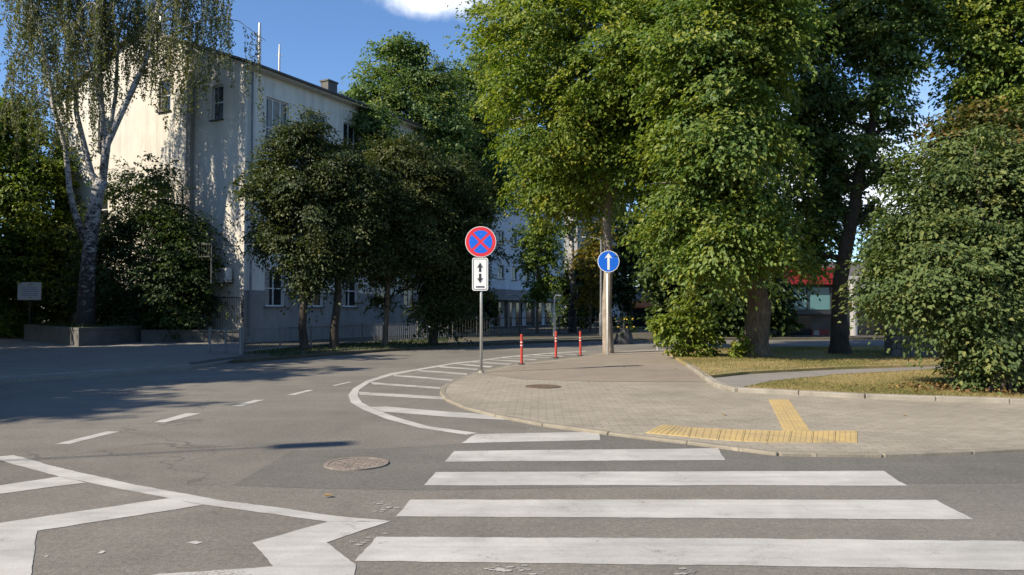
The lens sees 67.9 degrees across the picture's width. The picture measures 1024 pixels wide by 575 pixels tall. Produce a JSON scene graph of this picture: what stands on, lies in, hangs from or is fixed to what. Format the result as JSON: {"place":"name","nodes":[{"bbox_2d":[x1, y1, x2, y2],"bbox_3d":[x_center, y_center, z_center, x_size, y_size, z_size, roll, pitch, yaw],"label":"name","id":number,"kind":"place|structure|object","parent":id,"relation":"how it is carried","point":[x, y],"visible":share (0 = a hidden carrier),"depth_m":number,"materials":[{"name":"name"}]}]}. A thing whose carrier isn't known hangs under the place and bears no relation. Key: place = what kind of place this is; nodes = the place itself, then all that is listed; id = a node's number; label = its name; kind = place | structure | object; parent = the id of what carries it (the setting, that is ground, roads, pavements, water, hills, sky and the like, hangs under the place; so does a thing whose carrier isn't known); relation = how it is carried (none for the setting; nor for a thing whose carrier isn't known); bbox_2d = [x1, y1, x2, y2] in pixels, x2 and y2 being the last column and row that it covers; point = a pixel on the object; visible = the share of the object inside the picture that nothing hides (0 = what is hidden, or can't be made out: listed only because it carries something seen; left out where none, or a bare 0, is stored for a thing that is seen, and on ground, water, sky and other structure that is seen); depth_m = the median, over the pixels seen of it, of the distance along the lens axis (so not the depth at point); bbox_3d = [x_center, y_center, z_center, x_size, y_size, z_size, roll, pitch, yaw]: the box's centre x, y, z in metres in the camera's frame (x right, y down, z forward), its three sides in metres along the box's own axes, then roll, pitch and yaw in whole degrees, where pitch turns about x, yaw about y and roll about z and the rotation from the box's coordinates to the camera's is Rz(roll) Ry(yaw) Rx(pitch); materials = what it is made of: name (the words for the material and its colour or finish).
{"place":"outdoors","nodes":[
{"label":"outdoors","id":0,"kind":"place"},
{"bbox_2d":[0,337,240,382],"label":"driveway","id":1,"kind":"structure","parent":0,"point":[20,356],"depth_m":21.77,"materials":[{"name":"grey asphalt"}]},
{"bbox_2d":[17,282,40,322],"bbox_3d":[-23.159,1.112,36.479,1.117,2.726,0.110,0,-2,0],"label":"notice board","id":2,"kind":"object","parent":1,"relation":"on","point":[29,291],"visible":0.99,"depth_m":36.45,"materials":[{"name":"paint"}]},
{"bbox_2d":[0,89,87,338],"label":"leafy tree","id":3,"kind":"object","parent":1,"relation":"on","point":[31,250],"visible":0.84,"depth_m":38.01,"materials":[{"name":"green plant"}]},
{"bbox_2d":[24,323,142,345],"bbox_3d":[-19.836,2.106,34.834,3.707,0.780,13.027,1,-2,-39],"label":"planter box","id":4,"kind":"object","parent":1,"relation":"on","point":[81,336],"visible":0.69,"depth_m":31.34,"materials":[{"name":"concrete"}]},
{"bbox_2d":[28,321,137,327],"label":"weeds","id":5,"kind":"object","parent":4,"relation":"on","point":[67,324],"visible":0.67,"depth_m":32.84,"materials":[{"name":"green plant"}]},
{"bbox_2d":[46,155,178,329],"bbox_3d":[-17.772,-1.813,35.302,6.318,8.843,6.380,-1,-2,40],"label":"dark bush","id":6,"kind":"object","parent":4,"relation":"in","point":[112,250],"visible":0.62,"depth_m":34.56,"materials":[{"name":"green plant"}]},
{"bbox_2d":[0,0,265,325],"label":"weeping birch","id":7,"kind":"object","parent":4,"relation":"in","point":[101,34],"visible":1,"depth_m":32.03,"materials":[{"name":"green plant"}]},
{"bbox_2d":[0,364,189,377],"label":"driveway kerb","id":8,"kind":"structure","parent":1,"relation":"on","point":[93,370],"depth_m":17.13,"materials":[{"name":"concrete"}]},
{"bbox_2d":[119,151,238,341],"bbox_3d":[-14.937,-1.798,33.968,4.971,8.735,5.273,1,-2,-35],"label":"dark bush","id":9,"kind":"object","parent":1,"relation":"on","point":[172,313],"visible":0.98,"depth_m":33.08,"materials":[{"name":"green plant"}]},
{"bbox_2d":[141,330,238,341],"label":"wall","id":10,"kind":"structure","parent":1,"relation":"on","point":[184,335],"depth_m":32.84,"materials":[{"name":"concrete"}]},
{"bbox_2d":[145,295,243,329],"bbox_3d":[-14.359,1.401,34.354,5.481,2.060,0.231,-1,-2,19],"label":"garden fence","id":11,"kind":"object","parent":1,"relation":"on","point":[242,309],"visible":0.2,"depth_m":33.71,"materials":[{"name":"metal"}]},
{"bbox_2d":[208,327,239,354],"bbox_3d":[-9.122,1.685,24.163,1.518,0.840,0.085,-1,-2,31],"label":"entry railing","id":12,"kind":"object","parent":1,"relation":"on","point":[225,349],"visible":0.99,"depth_m":24.16,"materials":[{"name":"metal"}]},
{"bbox_2d":[240,327,243,353],"bbox_3d":[-8.454,1.664,23.774,0.114,0.860,0.120,0,-2,0],"label":"railing post","id":13,"kind":"object","parent":1,"relation":"on","point":[243,338],"visible":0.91,"depth_m":23.77,"materials":[{"name":"grey metal"}]},
{"bbox_2d":[48,320,653,353],"bbox_3d":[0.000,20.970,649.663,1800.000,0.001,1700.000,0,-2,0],"label":"ground","id":14,"kind":"structure","parent":0,"point":[547,328],"depth_m":48.51,"materials":[{"name":"grey asphalt"}]},
{"bbox_2d":[47,15,434,342],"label":"apartment building","id":15,"kind":"structure","parent":14,"relation":"on","point":[209,152],"depth_m":35.68,"materials":[{"name":"grey paint"}]},
{"bbox_2d":[100,199,107,224],"bbox_3d":[-20.735,-3.921,38.469,1.020,1.555,0.265,-1,-2,28],"label":"window","id":16,"kind":"structure","parent":15,"relation":"in","point":[104,208],"depth_m":38.57,"materials":[{"name":"clear glass"}]},
{"bbox_2d":[155,80,170,112],"bbox_3d":[-16.653,-9.184,36.453,0.970,1.555,0.265,-1,-2,28],"label":"window","id":17,"kind":"structure","parent":15,"relation":"in","point":[168,88],"depth_m":36.55,"materials":[{"name":"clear glass"}]},
{"bbox_2d":[159,188,168,208],"bbox_3d":[-16.603,-4.260,36.398,0.850,1.400,0.054,-1,-2,28],"label":"window","id":18,"kind":"structure","parent":15,"relation":"in","point":[165,188],"depth_m":36.47,"materials":[{"name":"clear glass"}]},
{"bbox_2d":[186,243,237,283],"bbox_3d":[-13.216,-1.008,33.512,1.600,1.725,1.500,-1,-2,28],"label":"metal canopy frame","id":19,"kind":"object","parent":15,"relation":"attached to","point":[212,244],"visible":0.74,"depth_m":32.74,"materials":[{"name":"grey metal"}]},
{"bbox_2d":[209,85,223,121],"bbox_3d":[-13.444,-8.435,34.721,0.860,1.655,0.265,-1,-2,28],"label":"window","id":20,"kind":"structure","parent":15,"relation":"in","point":[218,109],"depth_m":34.84,"materials":[{"name":"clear glass"}]},
{"bbox_2d":[214,268,232,283],"bbox_3d":[-12.859,-0.512,33.795,0.800,0.670,0.600,-1,-2,28],"label":"air conditioner","id":21,"kind":"object","parent":15,"relation":"attached to","point":[224,274],"visible":0.88,"depth_m":33.61,"materials":[{"name":"paint"}]},
{"bbox_2d":[264,270,286,307],"bbox_3d":[-11.021,0.069,35.235,0.265,1.725,1.320,-1,-2,28],"label":"window","id":22,"kind":"structure","parent":15,"relation":"in","point":[273,297],"depth_m":35.25,"materials":[{"name":"clear glass"}]},
{"bbox_2d":[266,97,286,138],"bbox_3d":[-10.972,-7.835,35.565,0.265,1.905,1.530,-1,-2,28],"label":"window","id":23,"kind":"structure","parent":15,"relation":"in","point":[274,107],"depth_m":35.53,"materials":[{"name":"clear glass"}]},
{"bbox_2d":[307,110,325,137],"bbox_3d":[-9.815,-7.790,37.962,0.054,1.850,1.410,-1,-2,28],"label":"window","id":24,"kind":"structure","parent":15,"relation":"in","point":[307,110],"depth_m":38.26,"materials":[{"name":"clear glass"}]},
{"bbox_2d":[307,291,325,307],"bbox_3d":[-9.771,0.140,37.582,0.265,1.725,1.320,-1,-2,28],"label":"window","id":25,"kind":"structure","parent":15,"relation":"in","point":[317,304],"depth_m":37.80,"materials":[{"name":"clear glass"}]},
{"bbox_2d":[342,275,359,307],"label":"window","id":26,"kind":"structure","parent":15,"relation":"in","point":[349,300],"depth_m":40.09,"materials":[{"name":"clear glass"}]},
{"bbox_2d":[343,122,359,159],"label":"window","id":27,"kind":"structure","parent":15,"relation":"in","point":[346,126],"depth_m":40.26,"materials":[{"name":"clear glass"}]},
{"bbox_2d":[374,283,385,307],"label":"window","id":28,"kind":"structure","parent":15,"relation":"in","point":[382,293],"depth_m":42.31,"materials":[{"name":"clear glass"}]},
{"bbox_2d":[403,282,413,307],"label":"window","id":29,"kind":"structure","parent":15,"relation":"in","point":[408,296],"depth_m":44.66,"materials":[{"name":"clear glass"}]},
{"bbox_2d":[338,30,484,333],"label":"poplar tree","id":30,"kind":"object","parent":14,"relation":"on","point":[410,85],"visible":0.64,"depth_m":46.29,"materials":[{"name":"green plant"}]},
{"bbox_2d":[429,290,506,331],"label":"dark tree","id":31,"kind":"object","parent":14,"relation":"on","point":[490,308],"visible":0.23,"depth_m":51.32,"materials":[{"name":"green plant"}]},
{"bbox_2d":[445,46,526,330],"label":"poplar tree","id":32,"kind":"object","parent":14,"relation":"on","point":[485,142],"visible":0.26,"depth_m":53.51,"materials":[{"name":"green plant"}]},
{"bbox_2d":[508,294,520,315],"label":"street lamp","id":33,"kind":"object","parent":14,"relation":"on","point":[519,303],"visible":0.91,"depth_m":45.96,"materials":[{"name":"metal"}]},
{"bbox_2d":[549,207,590,332],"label":"birch tree","id":34,"kind":"object","parent":14,"relation":"on","point":[572,325],"visible":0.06,"depth_m":46.81,"materials":[{"name":"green plant"}]},
{"bbox_2d":[544,250,619,328],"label":"dark tree","id":35,"kind":"object","parent":14,"relation":"on","point":[563,312],"visible":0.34,"depth_m":61.30,"materials":[{"name":"green plant"}]},
{"bbox_2d":[587,192,659,326],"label":"dark tree","id":36,"kind":"object","parent":14,"relation":"on","point":[624,291],"visible":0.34,"depth_m":55.34,"materials":[{"name":"green plant"}]},
{"bbox_2d":[620,286,661,327],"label":"kiosk","id":37,"kind":"object","parent":14,"relation":"on","point":[640,311],"visible":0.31,"depth_m":61.91,"materials":[{"name":"grey glass"}]},
{"bbox_2d":[632,308,654,325],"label":"shop window","id":38,"kind":"structure","parent":37,"relation":"in","point":[637,322],"depth_m":61.90,"materials":[{"name":"black glass"}]},
{"bbox_2d":[771,262,935,335],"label":"shop","id":39,"kind":"structure","parent":14,"relation":"on","point":[814,315],"depth_m":41.78,"materials":[{"name":"grey glass"}]},
{"bbox_2d":[781,316,810,334],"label":"shop window","id":40,"kind":"structure","parent":39,"relation":"in","point":[806,320],"depth_m":41.83,"materials":[{"name":"black glass"}]},
{"bbox_2d":[856,209,908,261],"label":"dark tree","id":41,"kind":"object","parent":14,"relation":"on","point":[857,244],"depth_m":49.43,"materials":[{"name":"green plant"}]},
{"bbox_2d":[429,163,564,326],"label":"office building","id":42,"kind":"structure","parent":0,"point":[509,282],"depth_m":69.26,"materials":[{"name":"white paint"}]},
{"bbox_2d":[498,265,505,279],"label":"window","id":43,"kind":"structure","parent":42,"relation":"in","point":[500,276],"depth_m":67.83,"materials":[{"name":"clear glass"}]},
{"bbox_2d":[498,230,505,245],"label":"window","id":44,"kind":"structure","parent":42,"relation":"in","point":[501,232],"depth_m":67.95,"materials":[{"name":"clear glass"}]},
{"bbox_2d":[511,233,517,247],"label":"window","id":45,"kind":"structure","parent":42,"relation":"in","point":[513,239],"depth_m":70.10,"materials":[{"name":"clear glass"}]},
{"bbox_2d":[511,266,518,280],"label":"window","id":46,"kind":"structure","parent":42,"relation":"in","point":[513,274],"depth_m":70.02,"materials":[{"name":"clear glass"}]},
{"bbox_2d":[486,302,550,326],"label":"shop window","id":47,"kind":"structure","parent":42,"relation":"in","point":[528,315],"depth_m":71.96,"materials":[{"name":"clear glass"}]},
{"bbox_2d":[0,0,1021,281],"label":"sky","id":48,"kind":"structure","parent":0,"point":[318,40],"materials":[{"name":"blue"}]},
{"bbox_2d":[0,340,1023,574],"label":"road","id":49,"kind":"structure","parent":0,"point":[217,470],"depth_m":6.12,"materials":[{"name":"grey asphalt"}]},
{"bbox_2d":[324,457,388,470],"bbox_3d":[-1.466,1.656,7.159,0.600,0.014,0.600,0,-2,0],"label":"manhole cover","id":50,"kind":"object","parent":49,"relation":"on","point":[354,463],"visible":1,"depth_m":7.12,"materials":[{"name":"metal"}]},
{"bbox_2d":[189,336,883,363],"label":"kerb","id":51,"kind":"structure","parent":49,"relation":"on","point":[212,360],"depth_m":29.55,"materials":[{"name":"concrete"}]},
{"bbox_2d":[553,331,558,357],"bbox_3d":[1.298,1.691,22.506,0.200,0.801,0.200,0,-2,0],"label":"bollard","id":52,"kind":"object","parent":49,"relation":"on","point":[555,345],"visible":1,"depth_m":22.47,"materials":[{"name":"red plastic"}]},
{"bbox_2d":[614,316,637,343],"bbox_3d":[4.908,1.835,32.971,1.085,1.210,1.222,0,-2,0],"label":"flower stand","id":53,"kind":"object","parent":49,"relation":"on","point":[624,335],"visible":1,"depth_m":32.59,"materials":[{"name":"paint"}]},
{"bbox_2d":[440,353,1023,457],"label":"edge stones","id":54,"kind":"object","parent":49,"relation":"on","point":[444,395],"visible":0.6,"depth_m":7.92,"materials":[{"name":"grey concrete"}]},
{"bbox_2d":[683,361,1023,403],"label":"lawn kerb","id":55,"kind":"structure","parent":49,"relation":"on","point":[711,380],"depth_m":12.26,"materials":[{"name":"concrete"}]},
{"bbox_2d":[233,332,883,363],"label":"verge","id":56,"kind":"structure","parent":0,"point":[646,336],"depth_m":33.91,"materials":[{"name":"green plant"}]},
{"bbox_2d":[222,104,401,349],"bbox_3d":[-7.093,-2.014,26.883,6.068,8.674,4.932,0,-2,0],"label":"chestnut tree","id":57,"kind":"object","parent":56,"relation":"on","point":[289,190],"visible":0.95,"depth_m":26.24,"materials":[{"name":"green plant"}]},
{"bbox_2d":[240,323,448,354],"bbox_3d":[-6.085,1.849,29.957,0.866,0.860,13.496,-1,-2,24],"label":"street railing","id":58,"kind":"object","parent":56,"relation":"on","point":[311,327],"visible":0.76,"depth_m":27.48,"materials":[{"name":"metal"}]},
{"bbox_2d":[243,336,447,355],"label":"weeds","id":59,"kind":"object","parent":56,"relation":"on","point":[360,344],"visible":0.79,"depth_m":27.65,"materials":[{"name":"green plant"}]},
{"bbox_2d":[291,158,406,348],"bbox_3d":[-5.878,-1.292,27.238,4.249,7.244,4.134,0,-2,0],"label":"chestnut tree","id":60,"kind":"object","parent":56,"relation":"on","point":[376,250],"visible":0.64,"depth_m":26.81,"materials":[{"name":"green plant"}]},
{"bbox_2d":[342,128,471,345],"bbox_3d":[-4.236,-1.925,29.189,5.132,8.626,4.974,-1,-2,27],"label":"chestnut tree","id":61,"kind":"object","parent":56,"relation":"on","point":[416,211],"visible":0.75,"depth_m":28.55,"materials":[{"name":"green plant"}]},
{"bbox_2d":[375,152,527,344],"bbox_3d":[-2.376,-1.551,30.699,6.020,7.972,4.800,0,-2,0],"label":"chestnut tree","id":62,"kind":"object","parent":56,"relation":"on","point":[445,297],"visible":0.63,"depth_m":29.89,"materials":[{"name":"green plant"}]},
{"bbox_2d":[452,316,596,338],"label":"street railing","id":63,"kind":"object","parent":56,"relation":"on","point":[558,325],"visible":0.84,"depth_m":40.68,"materials":[{"name":"metal"}]},
{"bbox_2d":[508,217,572,332],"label":"young tree","id":64,"kind":"object","parent":56,"relation":"on","point":[543,288],"visible":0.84,"depth_m":43.77,"materials":[{"name":"green plant"}]},
{"bbox_2d":[553,295,560,335],"bbox_3d":[2.367,1.491,39.973,0.428,2.216,0.150,0,-2,0],"label":"street lamp","id":65,"kind":"object","parent":56,"relation":"on","point":[554,322],"visible":0.95,"depth_m":39.91,"materials":[{"name":"grey metal"}]},
{"bbox_2d":[565,221,618,331],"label":"yellowing tree","id":66,"kind":"object","parent":56,"relation":"on","point":[592,251],"visible":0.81,"depth_m":45.84,"materials":[{"name":"green plant"}]},
{"bbox_2d":[582,236,601,335],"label":"street lamp","id":67,"kind":"object","parent":56,"relation":"on","point":[600,324],"visible":0.59,"depth_m":40.95,"materials":[{"name":"metal"}]},
{"bbox_2d":[629,241,719,334],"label":"dark tree","id":68,"kind":"object","parent":56,"relation":"on","point":[659,296],"visible":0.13,"depth_m":40.49,"materials":[{"name":"green plant"}]},
{"bbox_2d":[682,268,812,337],"bbox_3d":[12.118,-0.029,39.446,6.641,5.666,5.199,0,-2,0],"label":"dark tree","id":69,"kind":"object","parent":56,"relation":"on","point":[782,320],"visible":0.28,"depth_m":38.32,"materials":[{"name":"green plant"}]},
{"bbox_2d":[564,180,625,319],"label":"apartment block","id":70,"kind":"structure","parent":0,"point":[576,247],"depth_m":106.54,"materials":[{"name":"paint"}]},
{"bbox_2d":[486,350,706,381],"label":"footpath","id":71,"kind":"structure","parent":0,"point":[648,366],"depth_m":18.12,"materials":[{"name":"grey concrete"}]},
{"bbox_2d":[446,349,1023,456],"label":"pavement","id":72,"kind":"structure","parent":0,"point":[692,411],"depth_m":10.32,"materials":[{"name":"grey concrete"}]},
{"bbox_2d":[465,226,495,372],"bbox_3d":[-0.712,0.322,17.290,0.703,3.424,0.140,0,-2,0],"label":"road sign","id":73,"kind":"object","parent":72,"relation":"on","point":[480,241],"visible":1,"depth_m":17.27,"materials":[{"name":"metal"}]},
{"bbox_2d":[518,334,524,364],"bbox_3d":[0.251,1.616,19.859,0.200,0.790,0.200,0,-2,0],"label":"bollard","id":74,"kind":"object","parent":72,"relation":"on","point":[521,350],"visible":1,"depth_m":19.83,"materials":[{"name":"red plastic"}]},
{"bbox_2d":[525,384,560,388],"bbox_3d":[0.572,1.828,14.068,0.660,0.014,0.660,0,-2,0],"label":"manhole cover","id":75,"kind":"object","parent":72,"relation":"on","point":[543,386],"visible":1,"depth_m":14.01,"materials":[{"name":"metal"}]},
{"bbox_2d":[443,0,712,352],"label":"lime tree","id":76,"kind":"object","parent":72,"relation":"on","point":[575,156],"visible":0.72,"depth_m":23.01,"materials":[{"name":"green plant"}]},
{"bbox_2d":[578,331,582,355],"bbox_3d":[2.117,1.735,23.483,0.200,0.771,0.200,0,-2,0],"label":"bollard","id":77,"kind":"object","parent":72,"relation":"on","point":[580,346],"visible":0.91,"depth_m":23.46,"materials":[{"name":"red plastic"}]},
{"bbox_2d":[598,251,618,354],"bbox_3d":[3.042,0.534,23.961,0.687,3.400,0.094,0,-2,0],"label":"road sign","id":78,"kind":"object","parent":72,"relation":"on","point":[608,261],"visible":0.93,"depth_m":23.95,"materials":[{"name":"blue metal"}]},
{"bbox_2d":[881,328,945,356],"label":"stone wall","id":79,"kind":"structure","parent":72,"relation":"on","point":[897,349],"depth_m":22.21,"materials":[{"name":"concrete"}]},
{"bbox_2d":[715,366,942,390],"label":"path","id":80,"kind":"structure","parent":0,"point":[743,380],"depth_m":16.43,"materials":[{"name":"grey concrete"}]},
{"bbox_2d":[664,345,1023,397],"bbox_3d":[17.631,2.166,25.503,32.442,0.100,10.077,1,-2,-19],"label":"lawn","id":81,"kind":"structure","parent":0,"point":[760,371],"depth_m":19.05,"materials":[{"name":"plant"}]},
{"bbox_2d":[645,294,728,357],"bbox_3d":[5.136,1.187,22.243,2.710,1.962,1.866,1,-2,-33],"label":"bush","id":82,"kind":"object","parent":81,"relation":"on","point":[673,326],"visible":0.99,"depth_m":21.92,"materials":[{"name":"green plant"}]},
{"bbox_2d":[582,0,851,357],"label":"maple tree","id":83,"kind":"object","parent":81,"relation":"on","point":[724,152],"visible":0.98,"depth_m":19.52,"materials":[{"name":"green plant"}]},
{"bbox_2d":[728,333,757,357],"bbox_3d":[6.558,1.680,21.814,0.844,0.740,0.848,0,-2,0],"label":"bush","id":84,"kind":"object","parent":81,"relation":"on","point":[737,347],"visible":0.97,"depth_m":21.66,"materials":[{"name":"green plant"}]},
{"bbox_2d":[780,0,967,353],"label":"dark tree","id":85,"kind":"object","parent":81,"relation":"on","point":[879,37],"visible":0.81,"depth_m":23.94,"materials":[{"name":"green plant"}]},
{"bbox_2d":[901,95,1023,209],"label":"rusty shrub","id":86,"kind":"object","parent":81,"relation":"on","point":[968,122],"visible":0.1,"depth_m":20.30,"materials":[{"name":"green plant"}]},
{"bbox_2d":[911,0,1023,145],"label":"maple tree","id":87,"kind":"object","parent":81,"relation":"on","point":[990,33],"visible":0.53,"depth_m":23.64,"materials":[{"name":"green plant"}]},
{"bbox_2d":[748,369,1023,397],"bbox_3d":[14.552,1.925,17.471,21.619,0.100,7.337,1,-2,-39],"label":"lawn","id":88,"kind":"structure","parent":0,"point":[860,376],"depth_m":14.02,"materials":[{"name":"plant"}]},
{"bbox_2d":[831,106,1023,395],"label":"lilac shrub","id":89,"kind":"object","parent":88,"relation":"on","point":[946,256],"visible":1,"depth_m":12.70,"materials":[{"name":"green plant"}]},
{"bbox_2d":[838,381,1023,393],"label":"leaf litter","id":90,"kind":"object","parent":88,"relation":"on","point":[937,385],"visible":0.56,"depth_m":12.74,"materials":[{"name":"brown plant"}]}
]}

